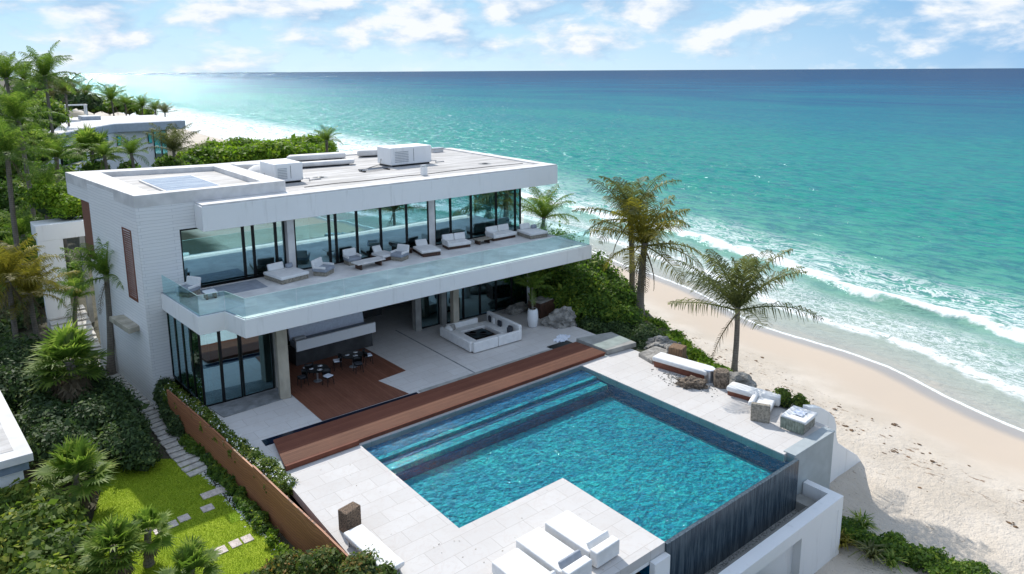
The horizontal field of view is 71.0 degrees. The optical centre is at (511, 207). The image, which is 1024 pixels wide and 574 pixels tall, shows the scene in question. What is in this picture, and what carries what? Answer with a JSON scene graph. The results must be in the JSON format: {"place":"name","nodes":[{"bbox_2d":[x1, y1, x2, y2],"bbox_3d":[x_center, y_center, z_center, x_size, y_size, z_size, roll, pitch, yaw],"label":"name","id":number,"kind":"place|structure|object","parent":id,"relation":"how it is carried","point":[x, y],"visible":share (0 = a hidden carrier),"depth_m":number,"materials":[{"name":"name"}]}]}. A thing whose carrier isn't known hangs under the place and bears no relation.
{"place":"outdoors","nodes":[
{"label":"outdoors","id":0,"kind":"place"},
{"bbox_2d":[92,458,279,573],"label":"lawn","id":1,"kind":"structure","parent":0,"point":[194,485],"depth_m":29.02,"materials":[{"name":"plant"}]},
{"bbox_2d":[26,431,119,512],"bbox_3d":[-17.585,10.836,28.969,3.530,3.664,3.137,-3,11,-11],"label":"palm tree","id":2,"kind":"object","parent":1,"relation":"on","point":[70,460],"visible":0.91,"depth_m":28.65,"materials":[{"name":"green plant"}]},
{"bbox_2d":[73,512,148,573],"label":"palm tree","id":3,"kind":"object","parent":1,"relation":"on","point":[116,532],"visible":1,"depth_m":24.23,"materials":[{"name":"green plant"}]},
{"bbox_2d":[123,504,177,567],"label":"palm tree","id":4,"kind":"object","parent":1,"relation":"on","point":[150,518],"visible":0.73,"depth_m":25.68,"materials":[{"name":"green plant"}]},
{"bbox_2d":[0,79,1023,573],"bbox_3d":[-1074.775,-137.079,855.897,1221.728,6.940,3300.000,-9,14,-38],"label":"ground","id":5,"kind":"structure","parent":0,"point":[958,507],"depth_m":40.67,"materials":[{"name":"sand"}]},
{"bbox_2d":[0,51,42,141],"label":"palm tree","id":6,"kind":"object","parent":5,"relation":"on","point":[7,69],"visible":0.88,"depth_m":72.65,"materials":[{"name":"green plant"}]},
{"bbox_2d":[0,288,43,417],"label":"undergrowth","id":7,"kind":"object","parent":5,"relation":"on","point":[5,327],"visible":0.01,"depth_m":49.31,"materials":[{"name":"green plant"}]},
{"bbox_2d":[0,206,44,298],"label":"palm tree","id":8,"kind":"object","parent":5,"relation":"on","point":[22,226],"visible":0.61,"depth_m":52.94,"materials":[{"name":"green plant"}]},
{"bbox_2d":[0,391,49,500],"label":"garden pavilion","id":9,"kind":"structure","parent":5,"relation":"on","point":[16,455],"depth_m":28.16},
{"bbox_2d":[0,117,58,301],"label":"palm tree","id":10,"kind":"object","parent":5,"relation":"on","point":[7,144],"visible":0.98,"depth_m":50.29,"materials":[{"name":"green plant"}]},
{"bbox_2d":[0,233,65,338],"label":"palm tree","id":11,"kind":"object","parent":5,"relation":"on","point":[9,266],"visible":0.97,"depth_m":41.86,"materials":[{"name":"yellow plant"}]},
{"bbox_2d":[0,82,69,270],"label":"palm tree","id":12,"kind":"object","parent":5,"relation":"on","point":[18,108],"visible":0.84,"depth_m":54.52,"materials":[{"name":"green plant"}]},
{"bbox_2d":[0,161,69,244],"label":"garden tree","id":13,"kind":"object","parent":5,"relation":"on","point":[18,183],"visible":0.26,"depth_m":62.81,"materials":[{"name":"green plant"}]},
{"bbox_2d":[0,89,72,182],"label":"garden tree","id":14,"kind":"object","parent":5,"relation":"on","point":[56,107],"visible":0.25,"depth_m":76.86,"materials":[{"name":"green plant"}]},
{"bbox_2d":[6,159,66,219],"bbox_3d":[-34.261,2.168,53.172,4.566,11.825,4.978,-9,14,-38],"label":"palm tree","id":15,"kind":"object","parent":5,"relation":"on","point":[47,175],"visible":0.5,"depth_m":52.19,"materials":[{"name":"green plant"}]},
{"bbox_2d":[0,253,80,341],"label":"palm tree","id":16,"kind":"object","parent":5,"relation":"on","point":[27,290],"visible":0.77,"depth_m":43.85,"materials":[{"name":"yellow plant"}]},
{"bbox_2d":[13,41,83,133],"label":"palm tree","id":17,"kind":"object","parent":5,"relation":"on","point":[42,61],"visible":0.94,"depth_m":76.39,"materials":[{"name":"green plant"}]},
{"bbox_2d":[0,477,100,573],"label":"corner shrub","id":18,"kind":"object","parent":5,"relation":"on","point":[39,534],"visible":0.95,"depth_m":25.30,"materials":[{"name":"green plant"}]},
{"bbox_2d":[0,331,109,420],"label":"dark thicket","id":19,"kind":"object","parent":5,"relation":"on","point":[15,386],"visible":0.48,"depth_m":36.54,"materials":[{"name":"green plant"}]},
{"bbox_2d":[12,71,102,110],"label":"garden tree","id":20,"kind":"object","parent":5,"relation":"on","point":[79,99],"visible":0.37,"depth_m":145.08,"materials":[{"name":"green plant"}]},
{"bbox_2d":[25,129,92,262],"bbox_3d":[-36.999,0.261,59.138,5.118,13.364,4.310,-9,14,-38],"label":"palm tree","id":21,"kind":"object","parent":5,"relation":"on","point":[56,146],"visible":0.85,"depth_m":58.07,"materials":[{"name":"green plant"}]},
{"bbox_2d":[30,216,94,327],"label":"garden arch","id":22,"kind":"structure","parent":5,"relation":"on","point":[52,234],"depth_m":49.61,"materials":[{"name":"paint"}]},
{"bbox_2d":[23,180,82,219],"bbox_3d":[-31.881,-0.345,51.419,6.267,3.445,3.868,-1,11,-3],"label":"arch planting","id":23,"kind":"object","parent":22,"relation":"on","point":[54,198],"visible":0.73,"depth_m":50.49,"materials":[{"name":"green plant"}]},
{"bbox_2d":[37,73,90,125],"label":"palm tree","id":24,"kind":"object","parent":5,"relation":"on","point":[63,90],"visible":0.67,"depth_m":108.35,"materials":[{"name":"green plant"}]},
{"bbox_2d":[38,265,94,327],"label":"palm tree","id":25,"kind":"object","parent":5,"relation":"on","point":[76,295],"visible":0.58,"depth_m":46.84,"materials":[{"name":"green plant"}]},
{"bbox_2d":[20,319,114,403],"bbox_3d":[-22.498,8.387,36.541,4.299,5.729,3.998,-9,14,-38],"label":"palm tree","id":26,"kind":"object","parent":5,"relation":"on","point":[68,347],"visible":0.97,"depth_m":35.91,"materials":[{"name":"green plant"}]},
{"bbox_2d":[49,304,102,351],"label":"garden steps","id":27,"kind":"structure","parent":5,"relation":"on","point":[60,321],"depth_m":49.26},
{"bbox_2d":[12,371,162,486],"bbox_3d":[-20.431,10.471,34.163,6.096,3.189,10.119,-9,14,-38],"label":"dark thicket","id":28,"kind":"object","parent":5,"relation":"on","point":[109,417],"visible":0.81,"depth_m":32.94,"materials":[{"name":"green plant"}]},
{"bbox_2d":[57,237,123,375],"bbox_3d":[-23.157,5.869,41.334,5.090,8.870,5.097,-9,14,-38],"label":"palm tree","id":29,"kind":"object","parent":5,"relation":"on","point":[101,266],"visible":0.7,"depth_m":40.81,"materials":[{"name":"green plant"}]},
{"bbox_2d":[63,122,127,170],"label":"palm tree","id":30,"kind":"object","parent":5,"relation":"on","point":[88,135],"visible":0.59,"depth_m":81.17,"materials":[{"name":"green plant"}]},
{"bbox_2d":[85,138,122,169],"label":"palm tree","id":31,"kind":"object","parent":5,"relation":"on","point":[104,149],"visible":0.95,"depth_m":78.10,"materials":[{"name":"green plant"}]},
{"bbox_2d":[58,98,153,115],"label":"garden tree","id":32,"kind":"object","parent":5,"relation":"on","point":[104,108],"visible":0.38,"depth_m":181.24,"materials":[{"name":"green plant"}]},
{"bbox_2d":[93,82,129,115],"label":"palm tree","id":33,"kind":"object","parent":5,"relation":"on","point":[110,94],"visible":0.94,"depth_m":165.69,"materials":[{"name":"green plant"}]},
{"bbox_2d":[47,115,185,170],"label":"neighbouring villa","id":34,"kind":"object","parent":5,"relation":"on","point":[129,127],"visible":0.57,"depth_m":118.27,"materials":[{"name":"paint"}]},
{"bbox_2d":[53,154,204,172],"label":"garden tree","id":35,"kind":"object","parent":5,"relation":"on","point":[164,161],"visible":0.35,"depth_m":82.87,"materials":[{"name":"green plant"}]},
{"bbox_2d":[109,134,149,167],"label":"palm tree","id":36,"kind":"object","parent":5,"relation":"on","point":[131,148],"visible":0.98,"depth_m":77.94,"materials":[{"name":"green plant"}]},
{"bbox_2d":[152,376,185,439],"bbox_3d":[-17.478,10.234,36.547,1.405,2.056,5.169,-6,12,-27],"label":"path shrub","id":37,"kind":"object","parent":5,"relation":"on","point":[171,420],"visible":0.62,"depth_m":36.04,"materials":[{"name":"green plant"}]},
{"bbox_2d":[140,123,208,162],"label":"palm tree","id":38,"kind":"object","parent":5,"relation":"on","point":[173,146],"visible":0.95,"depth_m":83.70,"materials":[{"name":"green plant"}]},
{"bbox_2d":[153,534,225,573],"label":"palm tree","id":39,"kind":"object","parent":5,"relation":"on","point":[191,556],"visible":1,"depth_m":23.55,"materials":[{"name":"green plant"}]},
{"bbox_2d":[178,433,272,534],"bbox_3d":[-12.545,11.758,31.235,1.120,0.879,9.642,-10,14,-41],"label":"hedge","id":40,"kind":"object","parent":5,"relation":"on","point":[222,477],"visible":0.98,"depth_m":30.19,"materials":[{"name":"green plant"}]},
{"bbox_2d":[175,133,337,163],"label":"sea grape hedge","id":41,"kind":"object","parent":5,"relation":"on","point":[235,149],"visible":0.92,"depth_m":130.96,"materials":[{"name":"green plant"}]},
{"bbox_2d":[167,389,350,560],"bbox_3d":[-10.353,11.647,29.187,0.330,2.300,20.453,-10,15,-42],"label":"timber fence","id":42,"kind":"object","parent":5,"relation":"on","point":[297,526],"visible":0.59,"depth_m":28.86,"materials":[{"name":"brown wood"}]},
{"bbox_2d":[263,526,289,553],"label":"border plants","id":43,"kind":"object","parent":5,"relation":"on","point":[272,539],"visible":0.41,"depth_m":26.88,"materials":[{"name":"green plant"}]},
{"bbox_2d":[65,148,591,407],"bbox_3d":[-11.207,2.949,48.893,29.699,11.820,23.049,-9,14,-38],"label":"beach villa","id":44,"kind":"object","parent":5,"relation":"on","point":[163,231],"visible":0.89,"depth_m":41.06,"materials":[{"name":"paint"}]},
{"bbox_2d":[167,313,179,382],"bbox_3d":[-17.729,7.262,37.667,0.090,3.780,1.195,-10,14,-41],"label":"glass door","id":45,"kind":"structure","parent":44,"relation":"in","point":[170,319],"depth_m":37.77,"materials":[{"name":"glass"}]},
{"bbox_2d":[174,318,187,390],"bbox_3d":[-16.926,7.427,36.775,0.090,3.780,1.195,-10,14,-41],"label":"glass door","id":46,"kind":"structure","parent":44,"relation":"in","point":[178,327],"depth_m":36.87,"materials":[{"name":"glass"}]},
{"bbox_2d":[175,276,200,297],"bbox_3d":[-16.863,4.112,37.428,0.960,0.868,0.970,4,12,21],"label":"armchair","id":47,"kind":"object","parent":44,"relation":"on","point":[192,284],"visible":0.99,"depth_m":37.36,"materials":[{"name":"fabric"}]},
{"bbox_2d":[181,323,195,396],"bbox_3d":[-16.123,7.593,35.884,0.090,3.780,1.195,-10,14,-41],"label":"glass door","id":48,"kind":"structure","parent":44,"relation":"in","point":[185,330],"depth_m":35.98,"materials":[{"name":"glass"}]},
{"bbox_2d":[189,328,204,406],"bbox_3d":[-15.320,7.758,34.992,0.090,3.780,1.195,-10,14,-41],"label":"glass door","id":49,"kind":"structure","parent":44,"relation":"in","point":[194,338],"depth_m":35.04,"materials":[{"name":"glass"}]},
{"bbox_2d":[198,332,223,406],"bbox_3d":[-14.570,7.790,34.805,0.905,3.780,0.090,-8,13,-36],"label":"glass door","id":50,"kind":"structure","parent":44,"relation":"in","point":[219,402],"depth_m":34.84,"materials":[{"name":"metal"}]},
{"bbox_2d":[218,331,242,401],"bbox_3d":[-13.834,7.683,35.347,0.905,3.780,0.090,-8,13,-36],"label":"glass door","id":51,"kind":"structure","parent":44,"relation":"in","point":[225,400],"depth_m":35.40,"materials":[{"name":"metal"}]},
{"bbox_2d":[200,279,267,297],"bbox_3d":[-14.952,4.339,38.501,3.100,0.012,1.800,-9,14,-38],"label":"outdoor rug","id":52,"kind":"object","parent":44,"relation":"on","point":[243,286],"visible":0.79,"depth_m":38.64,"materials":[{"name":"grey fabric"}]},
{"bbox_2d":[263,261,308,283],"bbox_3d":[-12.663,3.581,40.248,1.900,0.791,1.750,9,14,40],"label":"balcony daybed","id":53,"kind":"object","parent":44,"relation":"on","point":[278,272],"visible":1,"depth_m":40.05,"materials":[{"name":"fabric"}]},
{"bbox_2d":[260,159,320,182],"bbox_3d":[-14.731,-2.256,45.165,4.919,1.250,2.627,-9,14,-38],"label":"rooftop unit","id":54,"kind":"object","parent":44,"relation":"on","point":[288,171],"visible":0.81,"depth_m":44.60,"materials":[{"name":"metal"}]},
{"bbox_2d":[286,152,345,161],"bbox_3d":[-15.275,-3.934,55.985,4.737,0.500,1.178,-6,12,-29],"label":"roof cover","id":55,"kind":"object","parent":44,"relation":"on","point":[318,156],"visible":0.79,"depth_m":55.58,"materials":[{"name":"metal"}]},
{"bbox_2d":[311,257,334,276],"bbox_3d":[-10.828,3.378,41.106,0.970,0.868,1.060,3,11,16],"label":"armchair","id":56,"kind":"object","parent":44,"relation":"on","point":[320,267],"visible":1,"depth_m":40.85,"materials":[{"name":"fabric"}]},
{"bbox_2d":[302,158,354,168],"bbox_3d":[-14.307,-3.124,51.921,6.260,0.420,0.814,-7,13,-30],"label":"roof cover","id":57,"kind":"object","parent":44,"relation":"on","point":[324,163],"visible":0.53,"depth_m":52.11,"materials":[{"name":"metal"}]},
{"bbox_2d":[369,143,443,167],"bbox_3d":[-8.143,-3.873,53.113,6.568,1.380,2.127,-9,14,-38],"label":"rooftop unit","id":58,"kind":"object","parent":44,"relation":"on","point":[403,155],"visible":0.98,"depth_m":52.52,"materials":[{"name":"metal"}]},
{"bbox_2d":[412,239,440,256],"bbox_3d":[-5.476,2.534,45.739,1.300,0.695,1.931,-6,12,-28],"label":"chaise lounge","id":59,"kind":"object","parent":44,"relation":"on","point":[422,248],"visible":1,"depth_m":45.43,"materials":[{"name":"fabric"}]},
{"bbox_2d":[441,232,470,249],"bbox_3d":[-3.673,2.180,47.264,1.720,0.840,1.086,-7,13,-30],"label":"balcony sofa","id":60,"kind":"object","parent":44,"relation":"on","point":[454,241],"visible":1,"depth_m":47.15,"materials":[{"name":"fabric"}]},
{"bbox_2d":[485,223,516,240],"bbox_3d":[-0.783,1.702,49.688,2.020,0.840,1.086,-9,14,-38],"label":"balcony sofa","id":61,"kind":"object","parent":44,"relation":"on","point":[499,232],"visible":0.98,"depth_m":49.56,"materials":[{"name":"fabric"}]},
{"bbox_2d":[517,223,547,238],"bbox_3d":[1.419,1.587,50.313,1.500,0.791,1.700,-8,13,-33],"label":"balcony daybed","id":62,"kind":"object","parent":44,"relation":"on","point":[528,231],"visible":1,"depth_m":50.10,"materials":[{"name":"fabric"}]},
{"bbox_2d":[512,185,579,229],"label":"palm tree","id":63,"kind":"object","parent":5,"relation":"on","point":[546,207],"visible":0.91,"depth_m":62.95,"materials":[{"name":"green plant"}]},
{"bbox_2d":[491,220,624,308],"bbox_3d":[3.735,4.862,52.541,9.071,7.400,10.167,-9,14,-38],"label":"bank shrub","id":64,"kind":"object","parent":5,"relation":"on","point":[565,281],"visible":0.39,"depth_m":49.68,"materials":[{"name":"green plant"}]},
{"bbox_2d":[541,306,576,328],"bbox_3d":[3.028,7.287,46.155,2.493,1.816,1.867,-3,11,-12],"label":"boulder","id":65,"kind":"object","parent":5,"relation":"on","point":[563,317],"visible":0.81,"depth_m":45.47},
{"bbox_2d":[561,273,647,327],"bbox_3d":[6.860,6.593,50.569,5.934,3.976,9.930,2,11,12],"label":"bank shrub","id":66,"kind":"object","parent":5,"relation":"on","point":[609,302],"visible":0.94,"depth_m":47.21,"materials":[{"name":"green plant"}]},
{"bbox_2d":[576,315,667,350],"bbox_3d":[6.910,8.095,45.084,5.667,2.013,4.773,-1,11,-3],"label":"bank shrub","id":67,"kind":"object","parent":5,"relation":"on","point":[641,333],"visible":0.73,"depth_m":45.05,"materials":[{"name":"green plant"}]},
{"bbox_2d":[572,173,690,304],"bbox_3d":[8.315,2.481,49.530,7.295,10.329,7.261,-9,14,-38],"label":"palm tree","id":68,"kind":"object","parent":5,"relation":"on","point":[625,190],"visible":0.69,"depth_m":48.87,"materials":[{"name":"green plant"}]},
{"bbox_2d":[587,193,704,316],"bbox_3d":[9.109,3.293,48.576,7.583,9.071,8.353,-9,14,-38],"label":"palm tree","id":69,"kind":"object","parent":5,"relation":"on","point":[641,225],"visible":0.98,"depth_m":47.51,"materials":[{"name":"green plant"}]},
{"bbox_2d":[630,552,669,573],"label":"terrace support wall","id":70,"kind":"structure","parent":5,"relation":"on","point":[659,563],"depth_m":24.40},
{"bbox_2d":[644,335,676,349],"bbox_3d":[8.893,8.313,43.195,1.922,1.260,2.015,5,12,25],"label":"boulder","id":71,"kind":"object","parent":5,"relation":"on","point":[660,341],"visible":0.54,"depth_m":42.91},
{"bbox_2d":[633,306,732,371],"bbox_3d":[9.222,7.795,48.178,2.875,2.101,20.796,-3,11,-14],"label":"dune hedge","id":72,"kind":"object","parent":5,"relation":"on","point":[695,354],"visible":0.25,"depth_m":43.33,"materials":[{"name":"green plant"}]},
{"bbox_2d":[729,371,756,387],"bbox_3d":[11.614,9.414,38.387,3.088,1.463,2.406,5,12,24],"label":"boulder","id":73,"kind":"object","parent":5,"relation":"on","point":[744,378],"visible":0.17,"depth_m":37.74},
{"bbox_2d":[668,248,823,371],"bbox_3d":[12.554,5.785,38.710,7.894,7.719,7.259,6,12,30],"label":"palm tree","id":74,"kind":"object","parent":5,"relation":"on","point":[734,299],"visible":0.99,"depth_m":37.98,"materials":[{"name":"green plant"}]},
{"bbox_2d":[718,479,843,573],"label":"catch basin wall","id":75,"kind":"structure","parent":5,"relation":"on","point":[807,541],"depth_m":28.50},
{"bbox_2d":[783,426,834,494],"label":"terrace retaining wall","id":76,"kind":"structure","parent":5,"relation":"on","point":[812,452],"depth_m":31.50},
{"bbox_2d":[803,405,860,482],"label":"fin wall","id":77,"kind":"structure","parent":5,"relation":"on","point":[844,459],"depth_m":35.47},
{"bbox_2d":[849,538,886,564],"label":"leafy tuft","id":78,"kind":"object","parent":5,"relation":"on","point":[871,550],"visible":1,"depth_m":29.86,"materials":[{"name":"green plant"}]},
{"bbox_2d":[841,516,1000,573],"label":"ground creeper","id":79,"kind":"object","parent":5,"relation":"on","point":[932,560],"visible":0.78,"depth_m":29.57,"materials":[{"name":"green plant"}]},
{"bbox_3d":[13.536,12.572,35.277,0.840,5.950,1.750,-9,14,-38],"label":"bush planter","id":80,"kind":"object","parent":5,"relation":"on","visible":0},
{"bbox_2d":[772,386,809,410],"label":"bush","id":81,"kind":"object","parent":80,"relation":"in","point":[799,399],"visible":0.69,"depth_m":34.43,"materials":[{"name":"green plant"}]},
{"bbox_2d":[0,0,1023,78],"label":"sky","id":82,"kind":"structure","parent":0,"point":[100,36],"materials":[{"name":"blue"}]},
{"bbox_2d":[206,286,828,573],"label":"terrace","id":83,"kind":"structure","parent":0,"point":[405,525],"depth_m":31.97,"materials":[{"name":"stone"}]},
{"bbox_2d":[160,381,297,496],"bbox_3d":[-13.299,10.241,32.717,1.242,1.426,13.521,-11,15,-43],"label":"flowering hedge","id":84,"kind":"object","parent":83,"relation":"on","point":[272,471],"visible":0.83,"depth_m":30.87,"materials":[{"name":"green plant"}]},
{"bbox_2d":[209,388,282,417],"bbox_3d":[-12.862,9.589,35.374,3.600,0.046,1.500,-9,14,-38],"label":"threshold","id":85,"kind":"object","parent":83,"relation":"on","point":[235,406],"visible":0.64,"depth_m":35.19,"materials":[{"name":"concrete"}]},
{"bbox_2d":[243,544,399,573],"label":"front shrub","id":86,"kind":"object","parent":83,"relation":"on","point":[325,560],"visible":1,"depth_m":23.36,"materials":[{"name":"green plant"}]},
{"bbox_2d":[261,392,417,445],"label":"rill","id":87,"kind":"structure","parent":83,"relation":"on","point":[267,441],"depth_m":33.41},
{"bbox_2d":[288,348,408,420],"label":"timber floor","id":88,"kind":"structure","parent":83,"relation":"on","point":[348,389],"depth_m":36.96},
{"bbox_2d":[287,311,375,365],"bbox_3d":[-10.370,7.397,41.396,4.850,2.020,1.420,-9,14,-38],"label":"bar counter","id":89,"kind":"object","parent":88,"relation":"on","point":[315,341],"depth_m":40.98,"materials":[{"name":"white stone"}]},
{"bbox_2d":[338,502,360,532],"bbox_3d":[-5.762,11.038,25.524,0.514,0.820,0.717,8,13,36],"label":"stone block","id":90,"kind":"object","parent":83,"relation":"on","point":[349,516],"depth_m":25.34,"materials":[{"name":"brown stone"}]},
{"bbox_2d":[344,524,404,570],"bbox_3d":[-4.634,11.518,23.989,0.740,0.440,2.700,-10,14,-41],"label":"sun lounger","id":91,"kind":"object","parent":83,"relation":"on","point":[361,536],"visible":0.81,"depth_m":24.05,"materials":[{"name":"white fabric"}]},
{"bbox_2d":[273,342,605,470],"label":"timber walkway","id":92,"kind":"structure","parent":83,"relation":"on","point":[304,447],"depth_m":34.44,"materials":[{"name":"wood"}]},
{"bbox_2d":[440,311,521,352],"bbox_3d":[-1.861,7.521,43.652,3.775,0.902,3.634,-8,13,-36],"label":"square sofa","id":93,"kind":"object","parent":83,"relation":"on","point":[504,330],"visible":1,"depth_m":43.44,"materials":[{"name":"white fabric"}]},
{"bbox_2d":[418,348,551,391],"bbox_3d":[-0.532,8.733,39.571,10.450,0.026,0.580,-9,14,-38],"label":"step edge","id":94,"kind":"object","parent":83,"relation":"on","point":[447,382],"visible":0.36,"depth_m":38.58,"materials":[{"name":"concrete"}]},
{"bbox_2d":[492,548,555,573],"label":"daybed","id":95,"kind":"object","parent":83,"relation":"on","point":[517,561],"visible":1,"depth_m":22.94,"materials":[{"name":"white fabric"}]},
{"bbox_2d":[527,307,537,327],"bbox_3d":[1.316,6.990,45.603,0.720,1.180,0.720,-9,14,-38],"label":"tall planter","id":96,"kind":"object","parent":83,"relation":"on","point":[532,317],"visible":1,"depth_m":45.34,"materials":[{"name":"white ceramic"}]},
{"bbox_2d":[513,270,551,308],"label":"palm tree","id":97,"kind":"object","parent":96,"relation":"in","point":[530,282],"visible":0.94,"depth_m":45.03,"materials":[{"name":"green plant"}]},
{"bbox_2d":[528,296,553,318],"bbox_3d":[1.949,6.614,47.888,1.100,1.055,1.500,9,14,40],"label":"wooden chest","id":98,"kind":"object","parent":83,"relation":"on","point":[544,306],"visible":0.74,"depth_m":47.46,"materials":[{"name":"brown wood"}]},
{"bbox_2d":[516,527,591,573],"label":"daybed","id":99,"kind":"object","parent":83,"relation":"on","point":[545,549],"visible":0.97,"depth_m":23.45,"materials":[{"name":"white fabric"}]},
{"bbox_2d":[545,510,618,567],"bbox_3d":[2.377,11.240,24.567,1.150,0.695,2.470,-10,14,-40],"label":"daybed","id":100,"kind":"object","parent":83,"relation":"on","point":[574,532],"visible":0.91,"depth_m":24.25,"materials":[{"name":"white fabric"}]},
{"bbox_2d":[366,369,816,573],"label":"swimming pool","id":101,"kind":"structure","parent":83,"relation":"in","point":[696,498],"depth_m":31.13,"materials":[{"name":"liquid"}]},
{"bbox_2d":[576,332,635,354],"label":"concrete block","id":102,"kind":"structure","parent":83,"relation":"on","point":[609,342],"depth_m":42.16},
{"bbox_2d":[652,352,712,378],"bbox_3d":[9.173,8.561,38.626,3.200,0.619,0.950,9,14,40],"label":"terrace bench","id":103,"kind":"object","parent":83,"relation":"on","point":[676,364],"visible":0.85,"depth_m":38.46,"materials":[{"name":"fabric"}]},
{"bbox_2d":[674,375,707,389],"bbox_3d":[9.217,8.939,36.959,1.734,0.463,0.976,2,11,11],"label":"rock","id":104,"kind":"object","parent":83,"relation":"on","point":[691,381],"visible":1,"depth_m":36.71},
{"bbox_2d":[713,368,729,388],"bbox_3d":[10.770,8.763,36.910,0.820,0.850,0.820,-9,14,-38],"label":"stone stool","id":105,"kind":"object","parent":83,"relation":"on","point":[721,378],"visible":0.94,"depth_m":36.60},
{"bbox_2d":[727,382,772,400],"bbox_3d":[11.788,9.210,35.468,2.200,0.499,0.800,8,14,38],"label":"terrace bench","id":106,"kind":"object","parent":83,"relation":"on","point":[740,390],"visible":0.76,"depth_m":35.51,"materials":[{"name":"fabric"}]},
{"bbox_2d":[750,402,770,423],"bbox_3d":[11.474,9.469,33.162,0.840,0.860,0.240,4,12,23],"label":"stone slab","id":107,"kind":"object","parent":83,"relation":"on","point":[760,412],"depth_m":33.05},
{"bbox_2d":[748,391,780,411],"bbox_3d":[12.042,9.380,34.278,1.245,0.610,1.710,6,13,30],"label":"curved lounger","id":108,"kind":"object","parent":83,"relation":"on","point":[775,400],"visible":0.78,"depth_m":34.41,"materials":[{"name":"white fabric"}]},
{"bbox_2d":[780,405,817,434],"bbox_3d":[13.015,9.643,32.624,1.150,0.703,1.465,10,15,44],"label":"ottoman","id":109,"kind":"object","parent":83,"relation":"on","point":[797,419],"visible":1,"depth_m":32.33,"materials":[{"name":"fabric"}]},
{"bbox_2d":[61,68,1023,431],"bbox_3d":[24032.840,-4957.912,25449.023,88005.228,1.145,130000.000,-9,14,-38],"label":"sea","id":110,"kind":"structure","parent":0,"point":[887,206],"depth_m":175.71,"materials":[{"name":"liquid"}]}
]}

